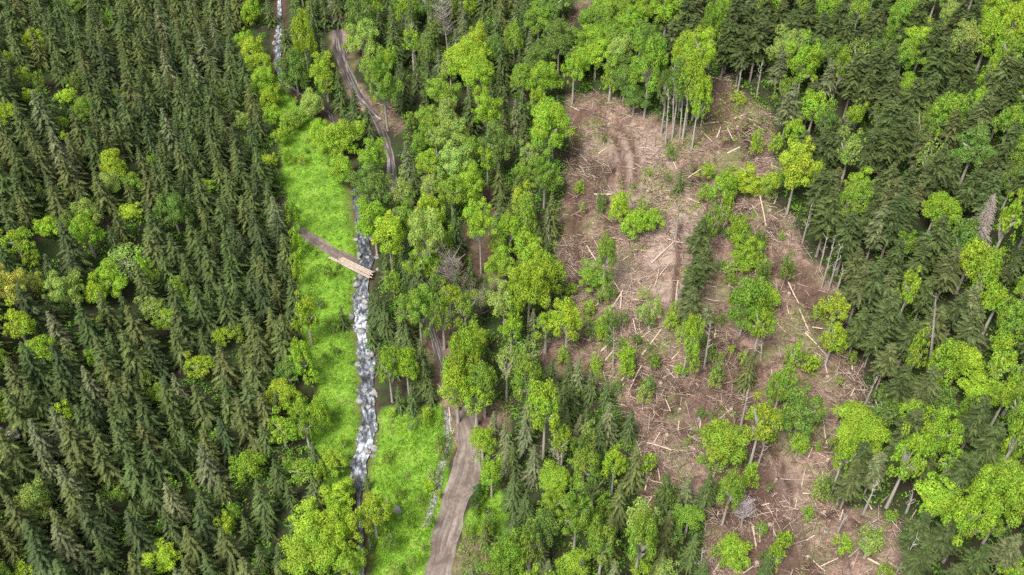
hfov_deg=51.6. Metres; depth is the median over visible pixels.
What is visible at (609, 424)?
spruce tree
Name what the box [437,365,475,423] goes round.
beech tree
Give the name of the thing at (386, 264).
spruce tree
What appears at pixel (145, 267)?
beech tree
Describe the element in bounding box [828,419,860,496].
beech tree
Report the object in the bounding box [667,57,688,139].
beech tree
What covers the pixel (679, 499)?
spruce tree
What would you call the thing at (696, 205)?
brush
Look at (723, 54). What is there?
fir tree
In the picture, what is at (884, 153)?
fir tree
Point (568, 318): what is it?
beech tree
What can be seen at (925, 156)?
beech tree
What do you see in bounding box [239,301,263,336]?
spruce tree
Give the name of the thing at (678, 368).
shrub
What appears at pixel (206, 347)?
spruce tree
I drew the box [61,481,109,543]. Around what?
spruce tree
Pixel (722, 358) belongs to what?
shrub
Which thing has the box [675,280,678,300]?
fallen log
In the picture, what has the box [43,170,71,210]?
spruce tree
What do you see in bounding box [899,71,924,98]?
beech tree
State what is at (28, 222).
spruce tree
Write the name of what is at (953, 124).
fir tree
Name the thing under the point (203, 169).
spruce tree
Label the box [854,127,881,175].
fir tree
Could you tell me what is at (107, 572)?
spruce tree
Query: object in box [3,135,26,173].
spruce tree
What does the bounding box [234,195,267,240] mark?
spruce tree
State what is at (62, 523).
spruce tree
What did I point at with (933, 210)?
beech tree
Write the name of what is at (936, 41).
fir tree
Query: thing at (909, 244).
beech tree
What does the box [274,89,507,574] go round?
meadow plants
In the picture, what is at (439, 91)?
beech tree
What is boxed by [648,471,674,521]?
spruce tree
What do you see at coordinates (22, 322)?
beech tree
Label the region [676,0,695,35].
fir tree
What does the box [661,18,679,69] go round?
fir tree
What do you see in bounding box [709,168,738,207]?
beech tree
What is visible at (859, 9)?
beech tree
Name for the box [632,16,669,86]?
beech tree
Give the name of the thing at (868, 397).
dead tree
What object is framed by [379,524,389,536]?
shrub
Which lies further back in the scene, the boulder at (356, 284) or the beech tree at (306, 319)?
the boulder at (356, 284)
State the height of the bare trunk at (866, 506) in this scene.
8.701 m
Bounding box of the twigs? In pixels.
[361,0,591,137]
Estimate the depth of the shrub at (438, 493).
170.32 m
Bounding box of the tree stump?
[752,561,759,567]
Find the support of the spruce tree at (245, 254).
on the ground
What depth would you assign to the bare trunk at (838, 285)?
176.96 m
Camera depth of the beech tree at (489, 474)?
164.43 m
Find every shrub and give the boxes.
[0,561,12,574]
[13,560,36,574]
[30,182,46,199]
[55,116,68,130]
[58,130,68,143]
[110,485,126,501]
[119,202,143,218]
[145,382,161,400]
[146,154,154,163]
[168,476,181,492]
[186,481,196,489]
[199,177,214,191]
[210,427,216,440]
[211,326,234,346]
[228,323,244,342]
[260,152,277,166]
[297,153,305,164]
[308,336,317,343]
[314,297,324,308]
[325,318,340,332]
[331,261,339,269]
[337,434,347,446]
[378,536,385,547]
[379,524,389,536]
[386,408,395,418]
[405,420,415,430]
[413,490,427,507]
[414,415,421,424]
[421,407,431,417]
[421,542,428,551]
[427,464,439,479]
[434,420,440,426]
[435,489,440,499]
[471,495,480,510]
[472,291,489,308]
[472,506,479,518]
[475,498,483,506]
[478,487,488,499]
[483,502,490,514]
[486,480,499,490]
[556,294,573,309]
[583,308,590,318]
[583,315,593,326]
[584,322,598,339]
[589,351,603,367]
[591,363,601,376]
[595,290,602,303]
[596,192,607,203]
[598,201,605,213]
[608,288,617,298]
[610,378,624,395]
[616,309,628,326]
[618,337,626,348]
[625,364,635,378]
[632,333,641,346]
[644,315,656,328]
[646,167,652,177]
[646,343,652,349]
[648,355,661,369]
[673,361,683,377]
[681,366,688,377]
[684,436,691,446]
[695,406,705,418]
[695,454,705,465]
[696,334,709,347]
[709,410,716,419]
[716,258,727,271]
[717,311,725,327]
[718,352,724,360]
[721,227,731,240]
[723,270,737,286]
[728,345,735,353]
[729,89,745,105]
[740,185,750,199]
[752,257,764,271]
[753,520,768,536]
[766,483,774,491]
[778,231,786,239]
[781,352,792,364]
[802,349,810,362]
[812,305,825,320]
[815,439,822,452]
[834,375,842,385]
[876,562,895,574]
[884,509,899,523]
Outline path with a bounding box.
[287,222,358,262]
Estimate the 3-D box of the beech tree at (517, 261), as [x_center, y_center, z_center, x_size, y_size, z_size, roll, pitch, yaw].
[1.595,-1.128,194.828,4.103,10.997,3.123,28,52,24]
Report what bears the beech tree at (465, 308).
on the ground
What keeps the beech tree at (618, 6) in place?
on the ground
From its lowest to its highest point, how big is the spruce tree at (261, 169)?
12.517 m
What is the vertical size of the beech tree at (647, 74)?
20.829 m
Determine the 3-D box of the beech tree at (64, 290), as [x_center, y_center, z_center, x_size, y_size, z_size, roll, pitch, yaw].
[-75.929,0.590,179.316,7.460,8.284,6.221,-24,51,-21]
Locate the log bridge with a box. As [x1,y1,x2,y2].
[328,256,373,279]
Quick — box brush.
[456,82,843,574]
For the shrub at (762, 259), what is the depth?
184.68 m
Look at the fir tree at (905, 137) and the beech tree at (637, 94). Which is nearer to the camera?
the fir tree at (905, 137)
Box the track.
[327,0,459,401]
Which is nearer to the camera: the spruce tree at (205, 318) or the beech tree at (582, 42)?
the spruce tree at (205, 318)
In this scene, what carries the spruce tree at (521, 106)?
on the ground
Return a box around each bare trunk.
[665,90,670,144]
[669,63,676,135]
[679,80,683,138]
[694,549,706,564]
[703,322,712,368]
[736,60,743,92]
[740,388,751,426]
[756,59,763,94]
[757,339,763,360]
[757,440,767,463]
[801,204,812,243]
[819,233,827,266]
[820,235,835,288]
[827,241,842,290]
[836,265,844,290]
[837,512,847,531]
[861,480,879,514]
[895,535,919,572]
[905,491,915,513]
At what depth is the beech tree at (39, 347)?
170.17 m
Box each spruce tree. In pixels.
[0,69,21,105]
[0,78,27,120]
[0,128,23,164]
[0,165,16,215]
[0,203,28,240]
[1,388,48,443]
[1,442,41,489]
[2,0,31,49]
[2,495,49,560]
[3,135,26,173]
[3,357,44,412]
[5,19,35,64]
[8,0,32,29]
[8,142,48,194]
[9,172,43,219]
[12,98,38,138]
[13,109,41,159]
[14,191,42,232]
[14,283,61,340]
[18,341,55,401]
[22,518,57,568]
[23,121,54,168]
[23,379,55,431]
[27,418,63,468]
[27,538,75,574]
[28,26,51,70]
[29,89,64,143]
[31,141,60,190]
[34,80,62,127]
[34,469,61,508]
[37,448,63,482]
[41,16,74,68]
[41,254,65,300]
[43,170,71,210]
[45,181,76,232]
[45,311,78,353]
[47,7,74,55]
[47,131,88,186]
[48,406,78,459]
[49,343,82,390]
[49,507,84,546]
[50,522,95,574]
[51,366,83,416]
[52,558,76,574]
[55,464,93,513]
[56,220,95,274]
[57,153,92,201]
[58,416,97,474]
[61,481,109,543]
[65,30,90,77]
[65,250,94,291]
[68,108,100,159]
[68,455,95,489]
[71,405,110,446]
[73,302,120,368]
[76,500,120,554]
[77,49,103,96]
[79,551,114,574]
[80,365,112,411]
[80,386,115,430]
[81,67,109,113]
[84,126,111,174]
[86,30,117,76]
[87,421,118,463]
[89,167,123,215]
[91,337,127,383]
[91,442,125,491]
[92,77,117,127]
[92,534,124,573]
[95,292,129,346]
[95,493,122,529]
[96,27,119,67]
[97,43,126,101]
[98,357,123,404]
[100,123,126,160]
[104,328,124,364]
[104,567,116,574]
[107,408,142,456]
[108,109,141,161]
[109,6,134,48]
[110,383,137,432]
[112,425,146,473]
[115,10,137,58]
[115,24,136,69]
[115,89,139,130]
[117,329,159,388]
[118,293,148,327]
[119,0,149,39]
[120,67,151,118]
[120,95,149,150]
[121,372,157,409]
[121,456,156,500]
[121,510,158,559]
[122,51,145,99]
[124,305,165,353]
[127,551,155,574]
[130,32,161,81]
[133,260,167,311]
[134,27,161,76]
[134,394,169,440]
[135,419,163,458]
[136,94,163,143]
[139,170,165,216]
[141,228,176,286]
[141,441,178,489]
[141,473,164,516]
[143,201,172,244]
[144,208,172,257]
[144,336,179,384]
[157,132,177,178]
[157,377,193,438]
[158,107,182,155]
[158,163,185,205]
[159,507,194,550]
[160,482,192,525]
[162,438,190,480]
[165,302,208,353]
[166,232,196,283]
[166,282,191,318]
[166,329,197,374]
[169,5,192,44]
[172,82,200,128]
[172,140,201,187]
[174,19,199,61]
[174,28,202,75]
[179,253,204,298]
[179,427,198,468]
[179,525,214,572]
[181,93,204,138]
[184,216,204,261]
[185,1,210,47]
[186,284,220,343]
[188,77,208,121]
[188,383,221,433]
[190,140,213,181]
[191,168,216,215]
[191,229,218,282]
[192,507,225,556]
[193,442,235,493]
[193,487,221,530]
[195,32,224,82]
[196,329,216,369]
[197,111,208,152]
[198,246,226,295]
[198,551,232,574]
[199,212,222,254]
[199,429,227,471]
[202,84,229,130]
[203,114,230,162]
[211,343,244,401]
[212,198,238,241]
[212,527,257,574]
[214,416,243,464]
[214,474,240,519]
[215,281,244,336]
[216,376,242,410]
[220,233,254,280]
[221,257,247,304]
[226,123,252,171]
[230,397,268,457]
[232,283,252,318]
[233,157,253,196]
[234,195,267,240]
[235,50,254,95]
[235,557,261,574]
[236,232,256,272]
[236,348,247,391]
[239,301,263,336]
[239,379,273,423]
[240,315,273,361]
[242,181,265,221]
[242,356,272,400]
[245,211,273,254]
[247,479,281,528]
[248,146,280,196]
[249,165,274,210]
[250,281,279,325]
[251,338,280,383]
[252,224,277,267]
[254,255,282,301]
[254,391,283,442]
[260,184,287,228]
[263,307,278,346]
[265,195,296,238]
[267,211,295,255]
[267,459,297,497]
[268,320,298,376]
[269,546,290,573]
[274,564,286,574]
[278,314,298,345]
[282,276,309,318]
[306,0,323,35]
[308,442,324,482]
[309,18,327,64]
[329,66,349,115]
[346,84,363,124]
[359,104,379,148]
[363,283,381,329]
[371,292,383,332]
[373,8,386,55]
[375,302,395,345]
[378,252,395,291]
[383,341,405,382]
[384,1,403,43]
[384,9,408,77]
[391,61,415,118]
[393,295,419,343]
[394,313,415,348]
[397,249,408,288]
[400,142,421,186]
[400,324,417,364]
[401,0,421,62]
[404,253,419,294]
[405,196,418,242]
[408,279,418,328]
[409,164,421,205]
[414,265,434,300]
[414,342,434,380]
[414,360,436,399]
[420,62,434,107]
[421,32,436,78]
[423,0,445,52]
[423,185,440,232]
[430,50,449,84]
[443,41,461,86]
[448,208,467,264]
[448,273,463,315]
[451,29,461,76]
[458,17,467,41]
[461,83,483,142]
[461,258,480,292]
[466,564,478,574]
[480,77,498,128]
[483,347,497,383]
[487,163,509,211]
[488,39,509,85]
[490,190,505,234]
[492,420,515,460]
[493,64,506,106]
[493,86,516,136]
[495,110,514,157]
[497,472,523,514]
[498,210,515,254]
[501,443,523,481]
[502,21,517,69]
[504,514,520,546]
[505,0,524,39]
[506,177,518,216]
[507,98,521,150]
[509,130,530,173]
[510,47,525,92]
[511,410,538,458]
[515,114,531,156]
[516,6,534,53]
[516,335,539,388]
[516,393,537,429]
[516,488,535,533]
[517,87,531,128]
[519,0,529,28]
[520,445,546,489]
[522,29,532,71]
[522,533,553,574]
[536,192,563,248]
[536,226,543,254]
[539,240,551,274]
[540,209,556,246]
[540,559,556,574]
[541,359,559,394]
[544,260,564,311]
[550,384,575,432]
[553,16,566,66]
[556,411,572,454]
[566,356,586,393]
[567,379,581,418]
[570,414,583,448]
[575,557,588,574]
[578,370,599,408]
[580,405,594,443]
[585,449,601,482]
[588,420,607,460]
[593,514,623,568]
[594,402,618,457]
[600,482,628,535]
[604,457,620,486]
[607,561,619,574]
[616,408,639,449]
[617,443,647,494]
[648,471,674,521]
[648,510,679,561]
[648,548,667,574]
[666,494,683,523]
[674,476,694,506]
[675,533,700,574]
[692,471,716,513]
[693,558,709,574]
[729,349,758,394]
[755,551,775,574]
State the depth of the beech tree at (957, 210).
175.23 m
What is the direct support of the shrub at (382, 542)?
on the ground
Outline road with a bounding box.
[424,402,481,574]
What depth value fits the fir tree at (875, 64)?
194.33 m
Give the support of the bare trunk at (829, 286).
on the ground
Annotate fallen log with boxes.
[641,329,661,355]
[647,442,671,450]
[651,241,674,263]
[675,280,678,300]
[758,195,766,225]
[787,282,798,303]
[798,305,810,333]
[848,544,862,557]
[868,557,889,571]
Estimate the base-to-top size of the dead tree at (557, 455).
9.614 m
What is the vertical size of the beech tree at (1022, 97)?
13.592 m
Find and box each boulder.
[348,459,355,466]
[349,313,354,319]
[353,281,359,287]
[355,397,363,403]
[357,327,365,333]
[361,298,368,304]
[361,387,367,392]
[369,389,377,395]
[370,446,377,451]
[393,505,401,514]
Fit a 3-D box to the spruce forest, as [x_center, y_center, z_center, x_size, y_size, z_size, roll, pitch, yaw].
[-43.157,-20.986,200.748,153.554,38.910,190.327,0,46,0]
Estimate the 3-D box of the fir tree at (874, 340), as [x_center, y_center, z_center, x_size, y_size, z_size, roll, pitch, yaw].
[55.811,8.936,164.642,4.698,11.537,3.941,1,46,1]
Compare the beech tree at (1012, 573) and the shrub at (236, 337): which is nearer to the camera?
the beech tree at (1012, 573)
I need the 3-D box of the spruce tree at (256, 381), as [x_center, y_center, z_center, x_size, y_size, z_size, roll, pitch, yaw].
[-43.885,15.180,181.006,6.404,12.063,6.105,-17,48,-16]
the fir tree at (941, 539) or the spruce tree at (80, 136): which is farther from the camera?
the spruce tree at (80, 136)
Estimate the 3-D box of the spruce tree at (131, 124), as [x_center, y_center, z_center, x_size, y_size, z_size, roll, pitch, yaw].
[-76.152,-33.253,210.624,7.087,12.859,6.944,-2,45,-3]
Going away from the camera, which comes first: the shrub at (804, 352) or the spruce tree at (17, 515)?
the spruce tree at (17, 515)
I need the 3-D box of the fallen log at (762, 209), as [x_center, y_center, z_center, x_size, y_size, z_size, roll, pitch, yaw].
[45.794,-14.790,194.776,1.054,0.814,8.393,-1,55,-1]
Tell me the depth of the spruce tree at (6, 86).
204.92 m
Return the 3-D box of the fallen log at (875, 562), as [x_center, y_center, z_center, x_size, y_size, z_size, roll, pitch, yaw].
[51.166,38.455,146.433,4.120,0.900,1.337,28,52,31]
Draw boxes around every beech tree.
[0,102,17,127]
[0,227,33,256]
[0,263,27,306]
[0,297,36,345]
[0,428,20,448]
[13,478,51,520]
[18,334,56,362]
[41,267,85,306]
[51,209,81,240]
[67,197,103,224]
[68,209,104,256]
[79,272,107,304]
[81,258,128,298]
[91,168,122,195]
[99,148,127,179]
[103,242,146,279]
[133,249,159,284]
[134,295,166,321]
[141,536,182,574]
[150,300,173,330]
[152,191,194,233]
[183,351,214,379]
[212,510,235,534]
[228,450,266,482]
[238,35,263,61]
[244,52,276,76]
[250,66,281,98]
[263,377,291,407]
[266,405,298,446]
[269,354,305,383]
[275,47,311,95]
[276,521,347,574]
[278,383,307,419]
[281,456,319,486]
[287,496,340,544]
[288,336,314,379]
[288,398,314,424]
[290,7,317,70]
[291,289,319,345]
[297,395,313,448]
[299,87,323,118]
[306,50,335,89]
[308,392,331,430]
[312,64,336,101]
[312,118,361,158]
[318,477,355,513]
[319,505,363,552]
[320,445,350,477]
[327,152,353,182]
[327,541,367,574]
[342,0,374,54]
[344,17,379,54]
[346,161,383,201]
[354,196,386,253]
[354,491,395,538]
[356,137,388,172]
[357,170,391,202]
[358,44,375,91]
[361,0,380,17]
[364,46,403,130]
[371,209,405,268]
[377,345,397,402]
[387,167,415,219]
[391,0,416,30]
[392,199,423,249]
[394,282,437,347]
[394,346,419,394]
[401,24,419,70]
[401,247,446,284]
[407,206,445,286]
[413,104,441,137]
[415,31,436,68]
[415,148,442,189]
[416,0,438,26]
[417,193,438,210]
[424,120,445,158]
[424,270,445,309]
[425,72,463,105]
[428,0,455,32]
[432,294,451,349]
[435,110,470,153]
[435,139,475,177]
[435,223,453,270]
[436,174,468,217]
[437,97,456,129]
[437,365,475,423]
[438,56,459,94]
[438,279,461,320]
[440,359,470,410]
[442,318,484,374]
[443,37,492,90]
[450,187,481,208]
[452,288,479,327]
[453,361,477,385]
[454,161,486,199]
[459,52,495,105]
[460,383,491,425]
[461,20,491,59]
[462,196,497,273]
[468,360,498,417]
[468,425,497,458]
[469,328,488,348]
[471,86,503,129]
[478,118,517,178]
[478,143,494,189]
[479,452,501,496]
[483,244,518,294]
[483,526,525,574]
[485,279,522,322]
[487,232,508,252]
[496,210,523,263]
[496,344,518,401]
[497,312,521,352]
[503,19,524,63]
[506,258,550,329]
[509,260,522,278]
[509,295,522,342]
[509,339,539,391]
[510,62,531,103]
[510,353,544,404]
[511,179,532,228]
[512,192,537,245]
[513,226,536,262]
[516,559,540,574]
[518,237,547,293]
[519,139,542,178]
[519,515,543,574]
[523,38,551,69]
[524,0,552,42]
[524,377,561,459]
[526,60,564,95]
[526,85,546,113]
[526,147,563,208]
[529,508,561,549]
[530,95,574,161]
[531,251,566,309]
[532,309,558,353]
[535,0,572,22]
[535,488,565,515]
[539,459,571,498]
[541,17,578,75]
[549,297,582,357]
[551,418,576,467]
[554,547,590,574]
[555,478,602,549]
[560,51,584,104]
[564,27,592,57]
[567,441,601,486]
[576,38,609,80]
[577,23,611,44]
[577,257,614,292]
[578,4,614,26]
[584,464,605,512]
[586,515,620,574]
[595,230,616,289]
[596,17,631,46]
[599,0,631,27]
[600,54,619,101]
[601,443,628,493]
[603,48,632,89]
[606,33,632,62]
[612,64,639,101]
[615,340,635,364]
[617,4,648,45]
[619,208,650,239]
[620,85,652,115]
[623,509,658,572]
[626,18,652,62]
[626,496,663,558]
[628,32,669,119]
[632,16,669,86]
[633,0,659,23]
[639,452,658,480]
[652,473,679,511]
[654,0,682,33]
[655,64,674,133]
[655,557,679,574]
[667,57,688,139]
[671,25,704,113]
[671,502,705,533]
[673,313,706,376]
[675,45,705,139]
[682,26,716,120]
[686,69,713,149]
[698,0,731,68]
[699,417,750,473]
[704,189,722,241]
[705,453,729,478]
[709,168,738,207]
[716,466,745,525]
[717,190,734,235]
[717,532,752,573]
[727,209,754,264]
[727,275,772,336]
[729,161,768,195]
[729,232,765,273]
[741,389,782,468]
[747,295,776,355]
[752,278,781,314]
[756,0,786,12]
[765,23,810,77]
[765,364,798,410]
[767,536,786,572]
[771,74,799,120]
[775,384,827,442]
[778,135,824,212]
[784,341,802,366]
[785,29,825,98]
[788,426,815,457]
[796,0,815,10]
[799,89,828,132]
[813,105,841,132]
[814,0,841,22]
[818,290,850,335]
[818,311,848,364]
[820,36,843,72]
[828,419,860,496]
[830,399,892,455]
[832,44,851,102]
[836,126,863,189]
[837,179,874,224]
[842,37,869,63]
[842,165,875,191]
[848,0,871,35]
[855,179,869,212]
[858,525,886,558]
[864,37,890,62]
[867,388,901,437]
[868,102,887,125]
[884,421,935,508]
[886,0,919,40]
[888,30,921,72]
[895,398,934,419]
[896,229,918,267]
[896,266,921,315]
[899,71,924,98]
[903,25,943,72]
[903,324,930,368]
[906,16,933,32]
[907,101,938,164]
[914,470,966,521]
[916,135,950,192]
[918,54,937,85]
[918,405,964,461]
[921,192,953,241]
[924,95,959,142]
[925,337,969,402]
[926,191,963,228]
[928,0,947,22]
[931,382,958,419]
[936,442,963,485]
[939,0,966,37]
[940,476,1000,563]
[944,89,972,121]
[946,216,988,265]
[947,123,997,183]
[947,341,984,385]
[949,18,985,61]
[954,237,991,293]
[956,368,1002,408]
[968,85,993,108]
[968,464,1023,529]
[970,245,1006,289]
[972,8,1006,73]
[976,43,1012,87]
[979,281,1018,335]
[979,445,1023,487]
[980,0,1016,22]
[981,513,1006,543]
[985,187,1023,269]
[986,337,1021,397]
[988,328,1023,373]
[989,376,1023,425]
[990,102,1023,148]
[992,28,1023,63]
[994,299,1023,354]
[995,0,1023,48]
[996,558,1023,574]
[999,402,1023,460]
[1000,162,1023,210]
[1001,364,1023,415]
[1003,382,1023,447]
[1007,568,1023,574]
[1008,133,1023,163]
[1014,81,1023,102]
[1016,267,1023,300]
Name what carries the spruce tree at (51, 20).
on the ground
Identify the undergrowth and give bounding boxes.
[0,0,1023,574]
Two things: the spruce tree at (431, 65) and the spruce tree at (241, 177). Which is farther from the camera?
the spruce tree at (431, 65)
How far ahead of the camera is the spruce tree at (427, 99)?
235.64 m
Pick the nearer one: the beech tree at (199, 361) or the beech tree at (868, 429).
the beech tree at (868, 429)
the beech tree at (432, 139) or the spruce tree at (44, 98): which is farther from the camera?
the beech tree at (432, 139)
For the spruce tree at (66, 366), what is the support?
on the ground
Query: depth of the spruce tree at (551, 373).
179.35 m
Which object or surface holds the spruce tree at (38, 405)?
on the ground
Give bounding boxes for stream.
[273,0,375,574]
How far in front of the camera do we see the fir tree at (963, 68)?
192.59 m
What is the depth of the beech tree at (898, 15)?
203.20 m
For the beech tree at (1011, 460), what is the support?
on the ground
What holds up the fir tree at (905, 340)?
on the ground
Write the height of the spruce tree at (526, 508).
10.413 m
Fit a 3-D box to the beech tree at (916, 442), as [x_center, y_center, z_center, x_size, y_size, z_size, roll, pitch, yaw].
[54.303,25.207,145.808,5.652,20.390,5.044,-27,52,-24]
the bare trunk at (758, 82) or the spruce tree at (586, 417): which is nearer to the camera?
the spruce tree at (586, 417)
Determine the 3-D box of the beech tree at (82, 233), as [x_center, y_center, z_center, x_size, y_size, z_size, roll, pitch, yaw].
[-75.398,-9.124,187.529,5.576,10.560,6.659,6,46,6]
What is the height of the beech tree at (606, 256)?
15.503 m
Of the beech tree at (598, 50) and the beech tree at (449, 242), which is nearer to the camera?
the beech tree at (449, 242)
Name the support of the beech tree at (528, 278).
on the ground
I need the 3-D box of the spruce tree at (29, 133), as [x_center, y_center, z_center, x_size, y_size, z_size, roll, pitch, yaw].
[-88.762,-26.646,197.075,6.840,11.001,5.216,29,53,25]
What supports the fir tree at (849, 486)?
on the ground
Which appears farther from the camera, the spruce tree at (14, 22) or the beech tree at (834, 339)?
the spruce tree at (14, 22)
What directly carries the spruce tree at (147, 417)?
on the ground
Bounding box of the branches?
[538,73,908,574]
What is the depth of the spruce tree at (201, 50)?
239.93 m
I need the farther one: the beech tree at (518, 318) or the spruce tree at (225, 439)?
the beech tree at (518, 318)
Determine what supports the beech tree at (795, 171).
on the ground
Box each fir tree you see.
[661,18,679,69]
[673,0,684,17]
[674,287,704,339]
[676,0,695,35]
[677,271,700,299]
[680,255,711,295]
[681,217,711,256]
[683,13,701,50]
[689,0,703,27]
[696,4,704,27]
[696,243,716,289]
[697,304,713,332]
[704,0,715,9]
[715,0,744,73]
[716,19,737,79]
[728,25,751,86]
[738,0,759,38]
[743,13,770,82]
[757,0,773,34]
[766,0,789,57]
[767,51,787,98]
[773,82,804,143]
[776,9,800,53]
[790,130,818,193]
[793,0,817,9]
[796,0,820,40]
[798,79,819,132]
[803,168,827,227]
[804,184,846,256]
[809,12,832,77]
[809,127,829,164]
[812,169,841,207]
[814,131,841,171]
[818,61,837,97]
[828,0,854,40]
[830,210,863,276]
[833,13,857,58]
[833,120,853,169]
[834,461,865,509]
[835,167,844,192]
[838,49,869,118]
[839,441,874,492]
[841,247,864,295]
[841,260,875,323]
[843,307,871,359]
[844,0,856,15]
[849,259,886,312]
[850,70,876,128]
[853,5,890,66]
[854,8,874,47]
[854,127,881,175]
[858,201,877,246]
[858,319,889,367]
[860,47,885,96]
[862,205,888,259]
[862,451,887,495]
[866,96,903,171]
[866,168,886,210]
[866,289,904,356]
[868,342,900,388]
[869,70,905,114]
[870,125,902,181]
[873,43,904,110]
[873,162,899,209]
[873,267,899,312]
[875,176,908,210]
[877,192,910,259]
[879,0,905,25]
[881,237,905,274]
[881,363,915,419]
[882,436,904,477]
[884,110,917,165]
[887,28,906,67]
[888,407,923,449]
[890,197,919,246]
[891,320,922,370]
[895,511,933,559]
[896,539,936,574]
[898,77,925,120]
[900,0,929,39]
[901,166,917,198]
[902,243,930,287]
[904,366,942,411]
[906,131,933,177]
[907,179,926,211]
[909,275,938,321]
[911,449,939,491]
[914,215,954,279]
[916,18,946,77]
[916,145,954,214]
[916,306,948,360]
[917,72,939,129]
[919,36,956,88]
[922,245,963,308]
[923,518,962,564]
[936,76,958,108]
[937,109,963,148]
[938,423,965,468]
[939,562,966,574]
[941,291,970,342]
[942,157,963,193]
[942,451,981,493]
[942,475,968,496]
[943,0,970,51]
[947,306,988,353]
[948,38,979,89]
[950,0,984,60]
[951,396,992,453]
[953,168,981,220]
[954,80,968,107]
[957,543,991,574]
[958,89,995,155]
[963,281,983,319]
[968,168,1008,215]
[969,422,1007,477]
[970,202,993,231]
[976,154,998,198]
[983,47,1017,104]
[988,533,1023,574]
[990,76,1021,140]
[996,122,1023,168]
[998,58,1023,100]
[998,256,1021,291]
[999,160,1014,191]
[1002,486,1023,532]
[1011,241,1023,270]
[1013,167,1023,202]
[1016,327,1023,372]
[1018,198,1023,247]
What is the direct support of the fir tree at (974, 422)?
on the ground
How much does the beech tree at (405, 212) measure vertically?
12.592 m
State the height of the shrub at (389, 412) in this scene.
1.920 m
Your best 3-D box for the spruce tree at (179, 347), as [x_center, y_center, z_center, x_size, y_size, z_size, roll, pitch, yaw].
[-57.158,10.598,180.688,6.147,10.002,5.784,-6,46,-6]
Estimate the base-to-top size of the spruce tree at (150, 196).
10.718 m
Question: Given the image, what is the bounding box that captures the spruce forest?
[0,0,685,574]
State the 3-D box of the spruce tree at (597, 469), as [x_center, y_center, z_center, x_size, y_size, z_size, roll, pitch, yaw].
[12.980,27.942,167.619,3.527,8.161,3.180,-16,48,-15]
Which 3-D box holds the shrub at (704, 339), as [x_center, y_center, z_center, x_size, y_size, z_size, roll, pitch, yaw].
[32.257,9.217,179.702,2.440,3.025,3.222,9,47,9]
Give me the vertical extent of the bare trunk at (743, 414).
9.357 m
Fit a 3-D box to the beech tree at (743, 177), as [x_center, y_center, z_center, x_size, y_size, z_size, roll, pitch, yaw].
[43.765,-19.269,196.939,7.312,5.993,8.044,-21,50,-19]
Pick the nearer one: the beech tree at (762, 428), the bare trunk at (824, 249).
the beech tree at (762, 428)
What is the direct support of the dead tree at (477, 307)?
on the ground
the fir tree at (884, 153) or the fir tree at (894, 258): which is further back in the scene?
the fir tree at (884, 153)
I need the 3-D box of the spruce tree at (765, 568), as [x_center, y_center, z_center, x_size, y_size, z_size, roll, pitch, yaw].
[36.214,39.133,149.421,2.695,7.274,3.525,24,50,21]
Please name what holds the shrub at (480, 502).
on the ground
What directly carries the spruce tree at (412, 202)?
on the ground
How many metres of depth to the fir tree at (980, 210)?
169.91 m
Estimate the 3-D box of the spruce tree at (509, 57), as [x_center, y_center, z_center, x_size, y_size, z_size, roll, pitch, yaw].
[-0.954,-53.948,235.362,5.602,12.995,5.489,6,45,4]
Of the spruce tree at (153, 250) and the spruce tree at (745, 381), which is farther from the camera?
the spruce tree at (153, 250)
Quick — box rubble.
[422,410,452,524]
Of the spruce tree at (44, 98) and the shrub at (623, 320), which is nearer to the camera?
the shrub at (623, 320)
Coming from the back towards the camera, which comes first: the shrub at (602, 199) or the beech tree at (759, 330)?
the shrub at (602, 199)
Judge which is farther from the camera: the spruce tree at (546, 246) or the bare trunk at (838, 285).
the spruce tree at (546, 246)
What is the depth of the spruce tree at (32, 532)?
148.36 m
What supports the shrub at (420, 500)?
on the ground
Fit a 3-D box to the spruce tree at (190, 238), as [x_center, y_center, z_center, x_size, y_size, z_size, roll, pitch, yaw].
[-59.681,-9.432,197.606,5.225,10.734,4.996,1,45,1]
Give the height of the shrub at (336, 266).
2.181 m
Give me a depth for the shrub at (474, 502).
167.96 m
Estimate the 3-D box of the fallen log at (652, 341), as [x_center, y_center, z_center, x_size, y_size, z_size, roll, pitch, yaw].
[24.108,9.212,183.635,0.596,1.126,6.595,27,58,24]
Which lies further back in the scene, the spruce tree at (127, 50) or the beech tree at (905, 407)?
the spruce tree at (127, 50)
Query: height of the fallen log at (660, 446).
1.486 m
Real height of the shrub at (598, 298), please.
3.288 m
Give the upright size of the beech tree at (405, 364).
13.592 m
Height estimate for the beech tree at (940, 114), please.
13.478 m
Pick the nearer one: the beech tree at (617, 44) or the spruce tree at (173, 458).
the spruce tree at (173, 458)
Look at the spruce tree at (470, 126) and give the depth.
225.04 m
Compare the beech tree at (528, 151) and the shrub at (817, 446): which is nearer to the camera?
the shrub at (817, 446)
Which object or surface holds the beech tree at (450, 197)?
on the ground
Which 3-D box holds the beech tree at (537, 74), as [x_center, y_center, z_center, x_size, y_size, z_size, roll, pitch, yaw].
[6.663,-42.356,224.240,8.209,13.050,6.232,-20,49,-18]
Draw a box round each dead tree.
[430,0,454,54]
[430,242,470,285]
[454,275,489,320]
[548,432,565,464]
[608,326,616,368]
[673,202,680,237]
[675,281,680,310]
[729,491,756,527]
[864,376,876,405]
[927,293,935,373]
[963,194,997,280]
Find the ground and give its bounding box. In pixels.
[0,0,1023,574]
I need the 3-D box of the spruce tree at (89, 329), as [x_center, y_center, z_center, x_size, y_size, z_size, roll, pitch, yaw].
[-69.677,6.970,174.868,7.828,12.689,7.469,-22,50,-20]
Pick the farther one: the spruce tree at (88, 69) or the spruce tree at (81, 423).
the spruce tree at (88, 69)
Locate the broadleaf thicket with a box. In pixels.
[0,0,1023,574]
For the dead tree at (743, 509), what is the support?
on the ground

